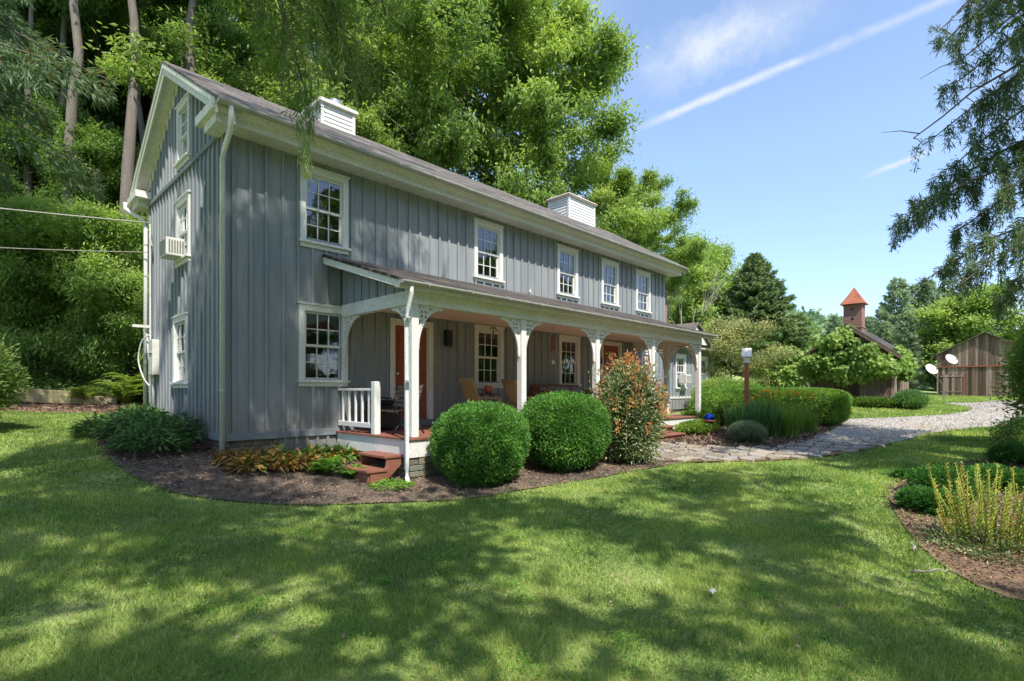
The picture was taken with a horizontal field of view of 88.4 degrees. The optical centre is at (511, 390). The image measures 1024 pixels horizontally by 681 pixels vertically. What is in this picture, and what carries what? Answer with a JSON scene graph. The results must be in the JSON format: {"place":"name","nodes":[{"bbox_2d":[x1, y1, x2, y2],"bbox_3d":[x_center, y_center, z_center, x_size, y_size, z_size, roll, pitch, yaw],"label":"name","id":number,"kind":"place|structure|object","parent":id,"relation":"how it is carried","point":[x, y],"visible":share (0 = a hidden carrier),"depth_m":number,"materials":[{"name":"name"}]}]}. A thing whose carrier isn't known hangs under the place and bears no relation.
{"place":"outdoors","nodes":[
{"label":"outdoors","id":0,"kind":"place"},
{"bbox_2d":[0,190,148,402],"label":"forest floor","id":1,"kind":"structure","parent":0,"point":[60,377],"depth_m":16.75,"materials":[{"name":"green plant"}]},
{"bbox_2d":[0,110,61,202],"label":"tree","id":2,"kind":"object","parent":1,"relation":"on","point":[12,162],"visible":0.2,"depth_m":24.11,"materials":[{"name":"green plant"}]},
{"bbox_2d":[0,8,65,203],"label":"tree","id":3,"kind":"object","parent":1,"relation":"on","point":[16,63],"visible":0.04,"depth_m":26.28,"materials":[{"name":"green plant"}]},
{"bbox_2d":[1,93,119,202],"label":"tree","id":4,"kind":"object","parent":1,"relation":"on","point":[61,110],"visible":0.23,"depth_m":24.56,"materials":[{"name":"green plant"}]},
{"bbox_2d":[0,0,121,114],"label":"tree","id":5,"kind":"object","parent":1,"relation":"on","point":[45,31],"visible":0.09,"depth_m":29.41,"materials":[{"name":"green plant"}]},
{"bbox_2d":[5,0,122,199],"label":"tree","id":6,"kind":"object","parent":1,"relation":"on","point":[64,4],"visible":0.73,"depth_m":25.16,"materials":[{"name":"green plant"}]},
{"bbox_2d":[7,0,120,103],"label":"tree","id":7,"kind":"object","parent":1,"relation":"on","point":[84,38],"visible":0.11,"depth_m":30.38,"materials":[{"name":"green plant"}]},
{"bbox_2d":[0,189,131,344],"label":"arching shrub","id":8,"kind":"object","parent":1,"relation":"on","point":[25,316],"visible":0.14,"depth_m":16.55,"materials":[{"name":"green plant"}]},
{"bbox_2d":[62,0,83,206],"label":"tree","id":9,"kind":"object","parent":1,"relation":"on","point":[72,111],"visible":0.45,"depth_m":22.06,"materials":[{"name":"brown plant"}]},
{"bbox_2d":[0,199,148,373],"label":"arching shrub","id":10,"kind":"object","parent":1,"relation":"on","point":[79,230],"visible":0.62,"depth_m":16.28,"materials":[{"name":"green plant"}]},
{"bbox_2d":[0,183,148,355],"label":"arching shrub","id":11,"kind":"object","parent":1,"relation":"on","point":[25,224],"visible":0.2,"depth_m":16.60,"materials":[{"name":"green plant"}]},
{"bbox_2d":[26,116,148,262],"bbox_3d":[-18.910,-8.475,23.300,5.870,7.227,6.017,0,0,-9],"label":"tree","id":12,"kind":"object","parent":1,"relation":"on","point":[97,145],"visible":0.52,"depth_m":22.78,"materials":[{"name":"green plant"}]},
{"bbox_2d":[40,265,148,388],"bbox_3d":[-12.184,-1.788,17.253,4.842,4.518,4.170,0,0,-26],"label":"arching shrub","id":13,"kind":"object","parent":1,"relation":"on","point":[121,321],"visible":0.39,"depth_m":16.33,"materials":[{"name":"green plant"}]},
{"bbox_2d":[16,1,183,147],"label":"tree","id":14,"kind":"object","parent":1,"relation":"on","point":[89,100],"visible":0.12,"depth_m":31.59,"materials":[{"name":"green plant"}]},
{"bbox_2d":[58,0,143,105],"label":"tree","id":15,"kind":"object","parent":1,"relation":"on","point":[114,14],"visible":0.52,"depth_m":29.16,"materials":[{"name":"green plant"}]},
{"bbox_2d":[82,37,163,146],"bbox_3d":[-26.551,-18.455,35.672,9.468,10.841,9.705,0,0,-10],"label":"tree","id":16,"kind":"object","parent":1,"relation":"on","point":[118,119],"visible":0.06,"depth_m":33.52,"materials":[{"name":"green plant"}]},
{"bbox_2d":[118,0,139,270],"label":"tree","id":17,"kind":"object","parent":1,"relation":"on","point":[128,161],"visible":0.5,"depth_m":21.85,"materials":[{"name":"brown plant"}]},
{"bbox_2d":[109,0,209,219],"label":"tree","id":18,"kind":"object","parent":1,"relation":"on","point":[153,3],"visible":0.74,"depth_m":29.12,"materials":[{"name":"green plant"}]},
{"bbox_2d":[124,23,202,117],"bbox_3d":[-23.146,-19.213,37.900,9.705,12.647,9.468,0,0,-41],"label":"tree","id":19,"kind":"object","parent":1,"relation":"on","point":[165,52],"visible":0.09,"depth_m":34.92,"materials":[{"name":"green plant"}]},
{"bbox_2d":[185,0,196,72],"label":"tree","id":20,"kind":"object","parent":1,"relation":"on","point":[190,57],"visible":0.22,"depth_m":24.22,"materials":[{"name":"brown plant"}]},
{"bbox_2d":[146,0,276,57],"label":"tree","id":21,"kind":"object","parent":1,"relation":"on","point":[204,8],"visible":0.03,"depth_m":39.91,"materials":[{"name":"green plant"}]},
{"bbox_2d":[164,6,277,94],"bbox_3d":[-18.033,-16.419,34.434,9.705,14.454,9.468,0,0,19],"label":"tree","id":22,"kind":"object","parent":1,"relation":"on","point":[231,38],"visible":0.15,"depth_m":32.15,"materials":[{"name":"green plant"}]},
{"bbox_2d":[81,0,498,155],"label":"tree","id":23,"kind":"object","parent":1,"relation":"on","point":[147,69],"visible":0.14,"depth_m":22.92,"materials":[{"name":"green plant"}]},
{"bbox_2d":[251,0,610,207],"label":"tree","id":24,"kind":"object","parent":1,"relation":"on","point":[444,147],"visible":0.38,"depth_m":21.35,"materials":[{"name":"green plant"}]},
{"bbox_2d":[382,0,683,239],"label":"tree","id":25,"kind":"object","parent":1,"relation":"on","point":[586,93],"visible":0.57,"depth_m":25.37,"materials":[{"name":"green plant"}]},
{"bbox_2d":[369,384,424,434],"bbox_3d":[-2.157,0.332,9.798,0.624,0.893,1.132,0,0,-36],"label":"chair","id":26,"kind":"object","parent":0,"point":[400,398],"visible":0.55,"depth_m":9.89,"materials":[{"name":"grey wood"}]},
{"bbox_2d":[0,372,1023,680],"bbox_3d":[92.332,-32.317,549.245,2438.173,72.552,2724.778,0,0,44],"label":"ground","id":27,"kind":"structure","parent":0,"point":[56,610],"depth_m":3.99,"materials":[{"name":"green plant"}]},
{"bbox_2d":[0,333,35,418],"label":"evergreen shrub","id":28,"kind":"object","parent":27,"relation":"on","point":[6,391],"visible":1,"depth_m":9.62,"materials":[{"name":"green plant"}]},
{"bbox_2d":[0,0,117,202],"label":"spruce tree","id":29,"kind":"object","parent":27,"relation":"on","point":[32,51],"visible":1,"depth_m":12.75,"materials":[{"name":"green plant"}]},
{"bbox_2d":[8,388,117,404],"bbox_3d":[-13.723,0.054,13.839,5.415,0.772,0.181,0,0,-30],"label":"landscape timber","id":30,"kind":"object","parent":27,"relation":"on","point":[46,396],"visible":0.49,"depth_m":14.49,"materials":[{"name":"brown wood"}]},
{"bbox_2d":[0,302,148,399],"bbox_3d":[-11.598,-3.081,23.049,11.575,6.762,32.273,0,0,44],"label":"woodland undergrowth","id":31,"kind":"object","parent":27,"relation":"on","point":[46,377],"visible":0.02,"depth_m":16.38,"materials":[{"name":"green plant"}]},
{"bbox_2d":[1,400,148,412],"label":"bank bed","id":32,"kind":"object","parent":27,"relation":"on","point":[55,405],"visible":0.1,"depth_m":14.11,"materials":[{"name":"brown soil"}]},
{"bbox_2d":[88,379,148,403],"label":"fern","id":33,"kind":"object","parent":32,"relation":"on","point":[125,395],"visible":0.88,"depth_m":15.05,"materials":[{"name":"green plant"}]},
{"bbox_2d":[211,0,413,190],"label":"overhanging spruce","id":34,"kind":"object","parent":27,"relation":"on","point":[340,45],"visible":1,"depth_m":6.84,"materials":[{"name":"green plant"}]},
{"bbox_2d":[99,432,721,504],"bbox_3d":[-1.097,1.114,10.233,13.450,0.845,5.782,0,0,-10],"label":"planting bed","id":35,"kind":"object","parent":27,"relation":"on","point":[223,477],"visible":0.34,"depth_m":7.88,"materials":[{"name":"brown soil"}]},
{"bbox_2d":[62,410,129,437],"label":"hellebore plant","id":36,"kind":"object","parent":35,"relation":"on","point":[84,427],"visible":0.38,"depth_m":9.45,"materials":[{"name":"green plant"}]},
{"bbox_2d":[89,404,184,441],"bbox_3d":[-6.799,0.592,9.639,1.537,0.699,1.525,0,0,44],"label":"hellebore plant","id":37,"kind":"object","parent":35,"relation":"on","point":[121,421],"visible":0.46,"depth_m":9.37,"materials":[{"name":"green plant"}]},
{"bbox_2d":[98,418,194,454],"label":"hellebore plant","id":38,"kind":"object","parent":35,"relation":"on","point":[121,441],"visible":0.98,"depth_m":8.37,"materials":[{"name":"green plant"}]},
{"bbox_2d":[116,406,209,445],"bbox_3d":[-5.992,0.630,9.207,1.628,0.779,1.617,0,0,44],"label":"hellebore plant","id":39,"kind":"object","parent":35,"relation":"on","point":[177,423],"visible":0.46,"depth_m":9.08,"materials":[{"name":"green plant"}]},
{"bbox_2d":[210,442,254,465],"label":"hosta","id":40,"kind":"object","parent":35,"relation":"on","point":[223,455],"visible":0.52,"depth_m":8.32,"materials":[{"name":"brown plant"}]},
{"bbox_2d":[218,450,275,473],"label":"hosta","id":41,"kind":"object","parent":35,"relation":"on","point":[234,464],"visible":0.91,"depth_m":8.05,"materials":[{"name":"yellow plant"}]},
{"bbox_2d":[250,447,300,473],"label":"hosta","id":42,"kind":"object","parent":35,"relation":"on","point":[279,462],"visible":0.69,"depth_m":8.34,"materials":[{"name":"orange plant"}]},
{"bbox_2d":[277,447,327,472],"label":"hosta","id":43,"kind":"object","parent":35,"relation":"on","point":[304,463],"visible":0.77,"depth_m":8.55,"materials":[{"name":"orange plant"}]},
{"bbox_2d":[428,399,531,487],"bbox_3d":[-0.514,0.826,8.620,1.692,1.436,1.737,0,0,44],"label":"round bush","id":44,"kind":"object","parent":35,"relation":"on","point":[481,443],"visible":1,"depth_m":8.10,"materials":[{"name":"green plant"}]},
{"bbox_2d":[519,389,613,471],"bbox_3d":[0.941,0.730,9.794,1.843,1.536,1.803,0,0,44],"label":"round bush","id":45,"kind":"object","parent":35,"relation":"on","point":[568,430],"visible":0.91,"depth_m":9.21,"materials":[{"name":"green plant"}]},
{"bbox_2d":[588,349,672,465],"bbox_3d":[2.264,0.331,10.349,1.705,2.358,1.696,0,0,44],"label":"red tipped shrub","id":46,"kind":"object","parent":35,"relation":"on","point":[631,403],"visible":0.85,"depth_m":9.98,"materials":[{"name":"green plant"}]},
{"bbox_2d":[123,60,725,483],"bbox_3d":[1.310,-2.865,17.032,8.966,9.030,21.200,0,0,44],"label":"farmhouse","id":47,"kind":"object","parent":27,"relation":"on","point":[287,306],"visible":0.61,"depth_m":10.53,"materials":[{"name":"grey wood"}]},
{"bbox_2d":[169,312,187,387],"bbox_3d":[-6.570,-0.777,10.467,1.060,1.455,0.175,0,0,44],"label":"window","id":48,"kind":"structure","parent":47,"relation":"in","point":[179,331],"depth_m":10.59,"materials":[{"name":"white paint"}]},
{"bbox_2d":[172,190,190,268],"bbox_3d":[-6.448,-3.138,10.348,1.000,1.335,0.175,0,0,44],"label":"window","id":49,"kind":"structure","parent":47,"relation":"in","point":[182,215],"depth_m":10.39,"materials":[{"name":"white paint"}]},
{"bbox_2d":[173,91,190,171],"bbox_3d":[-6.412,-5.033,10.314,0.900,1.285,0.175,0,0,44],"label":"window","id":50,"kind":"structure","parent":47,"relation":"in","point":[183,153],"depth_m":10.41,"materials":[{"name":"white paint"}]},
{"bbox_2d":[297,301,350,386],"bbox_3d":[-3.563,-0.852,9.968,0.175,1.545,1.030,0,0,44],"label":"window","id":51,"kind":"structure","parent":47,"relation":"in","point":[303,380],"depth_m":9.90,"materials":[{"name":"white paint"}]},
{"bbox_2d":[299,162,350,254],"bbox_3d":[-3.553,-3.407,9.979,0.175,1.515,1.020,0,0,44],"label":"window","id":52,"kind":"structure","parent":47,"relation":"in","point":[324,175],"depth_m":10.03,"materials":[{"name":"white paint"}]},
{"bbox_2d":[365,400,402,428],"bbox_3d":[-2.526,0.463,10.404,0.500,0.555,0.540,0,0,44],"label":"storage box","id":53,"kind":"object","parent":47,"relation":"on","point":[389,420],"visible":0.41,"depth_m":10.23,"materials":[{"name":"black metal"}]},
{"bbox_2d":[390,318,436,426],"bbox_3d":[-2.149,-0.380,11.383,0.260,2.280,1.150,0,0,44],"label":"door","id":54,"kind":"structure","parent":47,"relation":"in","point":[396,325],"depth_m":11.59,"materials":[{"name":"orange paint"}]},
{"bbox_2d":[459,378,501,403],"bbox_3d":[-0.659,0.244,11.912,0.952,1.048,0.610,0,0,-38],"label":"rocking chair","id":55,"kind":"object","parent":47,"relation":"on","point":[469,389],"visible":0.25,"depth_m":11.67,"materials":[{"name":"brown wood"}]},
{"bbox_2d":[473,217,504,285],"bbox_3d":[-0.621,-3.407,13.077,0.270,1.515,1.030,0,0,44],"label":"window","id":56,"kind":"structure","parent":47,"relation":"in","point":[478,223],"depth_m":13.12,"materials":[{"name":"white paint"}]},
{"bbox_2d":[474,324,504,387],"bbox_3d":[-0.573,-0.832,13.058,0.175,1.545,1.030,0,0,44],"label":"window","id":57,"kind":"structure","parent":47,"relation":"in","point":[478,328],"depth_m":13.09,"materials":[{"name":"white paint"}]},
{"bbox_2d":[556,243,579,300],"bbox_3d":[1.569,-3.407,15.340,0.270,1.515,1.030,0,0,44],"label":"window","id":58,"kind":"structure","parent":47,"relation":"in","point":[573,252],"depth_m":15.40,"materials":[{"name":"white paint"}]},
{"bbox_2d":[558,334,581,386],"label":"window","id":59,"kind":"structure","parent":47,"relation":"in","point":[562,338],"depth_m":15.47,"materials":[{"name":"white paint"}]},
{"bbox_2d":[600,258,620,308],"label":"window","id":60,"kind":"structure","parent":47,"relation":"in","point":[604,262],"depth_m":16.98,"materials":[{"name":"white paint"}]},
{"bbox_2d":[601,340,621,390],"bbox_3d":[3.164,-0.470,16.963,0.135,2.220,1.180,0,0,44],"label":"door","id":61,"kind":"structure","parent":47,"relation":"in","point":[610,347],"depth_m":16.89,"materials":[{"name":"orange paint"}]},
{"bbox_2d":[635,268,652,315],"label":"window","id":62,"kind":"structure","parent":47,"relation":"in","point":[641,273],"depth_m":18.47,"materials":[{"name":"white paint"}]},
{"bbox_2d":[0,433,1023,680],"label":"lawn clover","id":63,"kind":"object","parent":27,"relation":"on","point":[396,533],"visible":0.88,"depth_m":3.87,"materials":[{"name":"green plant"}]},
{"bbox_2d":[0,398,1023,602],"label":"bark mulch chips","id":64,"kind":"object","parent":27,"relation":"on","point":[711,441],"visible":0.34,"depth_m":8.18,"materials":[{"name":"brown wood"}]},
{"bbox_2d":[583,158,716,298],"bbox_3d":[7.771,-8.246,35.761,11.431,14.675,10.413,0,0,21],"label":"tree","id":65,"kind":"object","parent":27,"relation":"on","point":[622,188],"visible":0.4,"depth_m":33.90,"materials":[{"name":"green plant"}]},
{"bbox_2d":[646,226,686,317],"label":"tree","id":66,"kind":"object","parent":27,"relation":"on","point":[669,237],"visible":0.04,"depth_m":40.28,"materials":[{"name":"green plant"}]},
{"bbox_2d":[660,245,732,332],"bbox_3d":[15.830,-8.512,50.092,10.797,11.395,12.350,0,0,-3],"label":"tree","id":67,"kind":"object","parent":27,"relation":"on","point":[693,299],"visible":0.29,"depth_m":47.61,"materials":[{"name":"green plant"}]},
{"bbox_2d":[664,223,740,318],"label":"tree","id":68,"kind":"object","parent":27,"relation":"on","point":[715,251],"visible":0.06,"depth_m":54.69,"materials":[{"name":"green plant"}]},
{"bbox_2d":[709,236,743,309],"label":"tree","id":69,"kind":"object","parent":27,"relation":"on","point":[730,261],"visible":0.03,"depth_m":68.13,"materials":[{"name":"green plant"}]},
{"bbox_2d":[676,311,823,367],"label":"field edge shrubs","id":70,"kind":"object","parent":27,"relation":"on","point":[812,343],"visible":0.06,"depth_m":49.60,"materials":[{"name":"green plant"}]},
{"bbox_2d":[701,312,808,386],"bbox_3d":[10.325,-1.423,24.041,5.220,4.376,5.544,0,0,8],"label":"dogwood","id":71,"kind":"object","parent":27,"relation":"on","point":[728,333],"visible":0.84,"depth_m":23.36,"materials":[{"name":"green plant"}]},
{"bbox_2d":[689,425,831,446],"bbox_3d":[6.577,1.169,16.166,5.502,0.418,8.110,0,0,44],"label":"border bed","id":72,"kind":"object","parent":27,"relation":"on","point":[698,435],"visible":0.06,"depth_m":13.74,"materials":[{"name":"brown soil"}]},
{"bbox_2d":[673,418,721,434],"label":"edging plant","id":73,"kind":"object","parent":72,"relation":"on","point":[697,426],"visible":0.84,"depth_m":14.48,"materials":[{"name":"green plant"}]},
{"bbox_2d":[686,384,756,425],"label":"garden shrub","id":74,"kind":"object","parent":72,"relation":"on","point":[717,398],"visible":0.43,"depth_m":16.41,"materials":[{"name":"green plant"}]},
{"bbox_2d":[722,401,764,435],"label":"iris clump","id":75,"kind":"object","parent":72,"relation":"on","point":[734,416],"visible":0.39,"depth_m":13.85,"materials":[{"name":"green plant"}]},
{"bbox_2d":[724,420,767,443],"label":"lavender","id":76,"kind":"object","parent":72,"relation":"on","point":[749,431],"visible":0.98,"depth_m":12.98,"materials":[{"name":"green plant"}]},
{"bbox_2d":[742,348,751,409],"bbox_3d":[6.636,0.067,14.900,0.260,2.542,0.340,0,0,24],"label":"birdhouse","id":77,"kind":"object","parent":72,"relation":"on","point":[746,354],"visible":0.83,"depth_m":14.80,"materials":[{"name":"red wood"}]},
{"bbox_2d":[734,395,778,436],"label":"iris clump","id":78,"kind":"object","parent":72,"relation":"on","point":[760,416],"visible":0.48,"depth_m":13.82,"materials":[{"name":"green plant"}]},
{"bbox_2d":[756,401,788,437],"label":"iris clump","id":79,"kind":"object","parent":72,"relation":"on","point":[775,428],"visible":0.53,"depth_m":14.08,"materials":[{"name":"green plant"}]},
{"bbox_2d":[773,403,806,437],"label":"iris clump","id":80,"kind":"object","parent":72,"relation":"on","point":[790,427],"visible":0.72,"depth_m":14.12,"materials":[{"name":"green plant"}]},
{"bbox_2d":[739,387,852,424],"bbox_3d":[9.359,0.511,17.942,3.830,1.327,1.963,0,0,36],"label":"hedge","id":81,"kind":"object","parent":72,"relation":"on","point":[837,404],"visible":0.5,"depth_m":16.82,"materials":[{"name":"green plant"}]},
{"bbox_2d":[636,437,890,462],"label":"flagstone path","id":82,"kind":"structure","parent":27,"relation":"on","point":[761,452],"depth_m":11.67,"materials":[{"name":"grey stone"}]},
{"bbox_2d":[710,252,819,386],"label":"spruce tree","id":83,"kind":"object","parent":27,"relation":"on","point":[755,276],"visible":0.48,"depth_m":50.10,"materials":[{"name":"green plant"}]},
{"bbox_2d":[728,276,868,337],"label":"distant forest","id":84,"kind":"object","parent":27,"relation":"on","point":[810,313],"depth_m":200.66,"materials":[{"name":"green plant"}]},
{"bbox_2d":[801,287,919,397],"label":"garden shed","id":85,"kind":"structure","parent":27,"relation":"on","point":[853,303],"depth_m":25.02,"materials":[{"name":"brown wood"}]},
{"bbox_2d":[754,324,918,397],"bbox_3d":[15.546,-1.141,25.892,6.780,4.048,3.788,0,0,44],"label":"climbing vine","id":86,"kind":"object","parent":85,"relation":"attached to","point":[840,365],"visible":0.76,"depth_m":24.33,"materials":[{"name":"green plant"}]},
{"bbox_2d":[851,395,923,408],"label":"edging plant","id":87,"kind":"object","parent":27,"relation":"on","point":[871,401],"visible":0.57,"depth_m":23.11,"materials":[{"name":"green plant"}]},
{"bbox_2d":[874,277,920,347],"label":"pine tree","id":88,"kind":"object","parent":27,"relation":"on","point":[894,294],"visible":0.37,"depth_m":79.43,"materials":[{"name":"green plant"}]},
{"bbox_2d":[891,310,928,390],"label":"pine tree","id":89,"kind":"object","parent":27,"relation":"on","point":[905,326],"visible":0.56,"depth_m":69.35,"materials":[{"name":"green plant"}]},
{"bbox_2d":[891,388,931,408],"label":"corner plant","id":90,"kind":"object","parent":27,"relation":"on","point":[911,396],"visible":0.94,"depth_m":22.38,"materials":[{"name":"green plant"}]},
{"bbox_2d":[801,401,1023,442],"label":"gravel drive","id":91,"kind":"structure","parent":27,"relation":"on","point":[896,432],"depth_m":17.13,"materials":[{"name":"grey gravel"}]},
{"bbox_2d":[789,400,1021,454],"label":"drive pebbles","id":92,"kind":"object","parent":91,"relation":"on","point":[967,414],"visible":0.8,"depth_m":17.90,"materials":[{"name":"grey gravel"}]},
{"bbox_2d":[882,0,1023,322],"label":"overhanging spruce","id":93,"kind":"object","parent":27,"relation":"on","point":[920,211],"visible":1,"depth_m":8.77,"materials":[{"name":"green plant"}]},
{"bbox_2d":[887,273,1023,382],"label":"tree","id":94,"kind":"object","parent":27,"relation":"on","point":[974,318],"visible":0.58,"depth_m":66.92,"materials":[{"name":"green plant"}]},
{"bbox_2d":[888,464,1023,599],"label":"mulch bed","id":95,"kind":"object","parent":27,"relation":"on","point":[986,581],"visible":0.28,"depth_m":5.00,"materials":[{"name":"brown soil"}]},
{"bbox_2d":[889,484,963,517],"bbox_3d":[5.459,1.447,6.929,0.820,0.438,0.805,0,0,44],"label":"juniper mound","id":96,"kind":"object","parent":95,"relation":"on","point":[920,498],"visible":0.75,"depth_m":6.79,"materials":[{"name":"green plant"}]},
{"bbox_2d":[903,463,995,500],"bbox_3d":[6.390,1.341,7.748,1.027,0.578,1.087,0,0,8],"label":"juniper mound","id":97,"kind":"object","parent":95,"relation":"on","point":[920,475],"visible":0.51,"depth_m":7.62,"materials":[{"name":"green plant"}]},
{"bbox_2d":[918,521,1023,568],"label":"ground cover plant","id":98,"kind":"object","parent":95,"relation":"on","point":[939,529],"visible":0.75,"depth_m":5.29,"materials":[{"name":"green plant"}]},
{"bbox_2d":[926,461,1023,554],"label":"upright shrub","id":99,"kind":"object","parent":95,"relation":"on","point":[980,522],"visible":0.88,"depth_m":5.47,"materials":[{"name":"green plant"}]},
{"bbox_2d":[967,462,1023,491],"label":"juniper mound","id":100,"kind":"object","parent":95,"relation":"on","point":[1018,476],"visible":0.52,"depth_m":7.97,"materials":[{"name":"green plant"}]},
{"bbox_2d":[980,408,1023,448],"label":"airy shrub","id":101,"kind":"object","parent":95,"relation":"on","point":[1015,431],"visible":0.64,"depth_m":10.51,"materials":[{"name":"green plant"}]},
{"bbox_2d":[981,441,1023,464],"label":"juniper mound","id":102,"kind":"object","parent":95,"relation":"on","point":[1012,452],"visible":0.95,"depth_m":10.03,"materials":[{"name":"green plant"}]},
{"bbox_2d":[932,332,1022,396],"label":"barn","id":103,"kind":"structure","parent":27,"relation":"on","point":[972,372],"depth_m":46.45,"materials":[{"name":"brown wood"}]},
{"bbox_2d":[940,374,962,395],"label":"barn door","id":104,"kind":"structure","parent":103,"relation":"in","point":[951,380],"depth_m":47.42,"materials":[{"name":"brown wood"}]},
{"bbox_2d":[987,317,1023,417],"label":"tall shrub","id":105,"kind":"object","parent":27,"relation":"on","point":[1017,378],"visible":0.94,"depth_m":12.27,"materials":[{"name":"green plant"}]},
{"bbox_2d":[528,384,591,400],"bbox_3d":[1.507,0.299,14.336,0.919,0.941,2.310,0,0,44],"label":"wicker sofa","id":106,"kind":"object","parent":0,"point":[535,390],"visible":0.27,"depth_m":14.22,"materials":[{"name":"brown wicker"}]},
{"bbox_2d":[210,0,1023,328],"label":"sky","id":107,"kind":"structure","parent":0,"point":[775,114],"materials":[{"name":"blue"}]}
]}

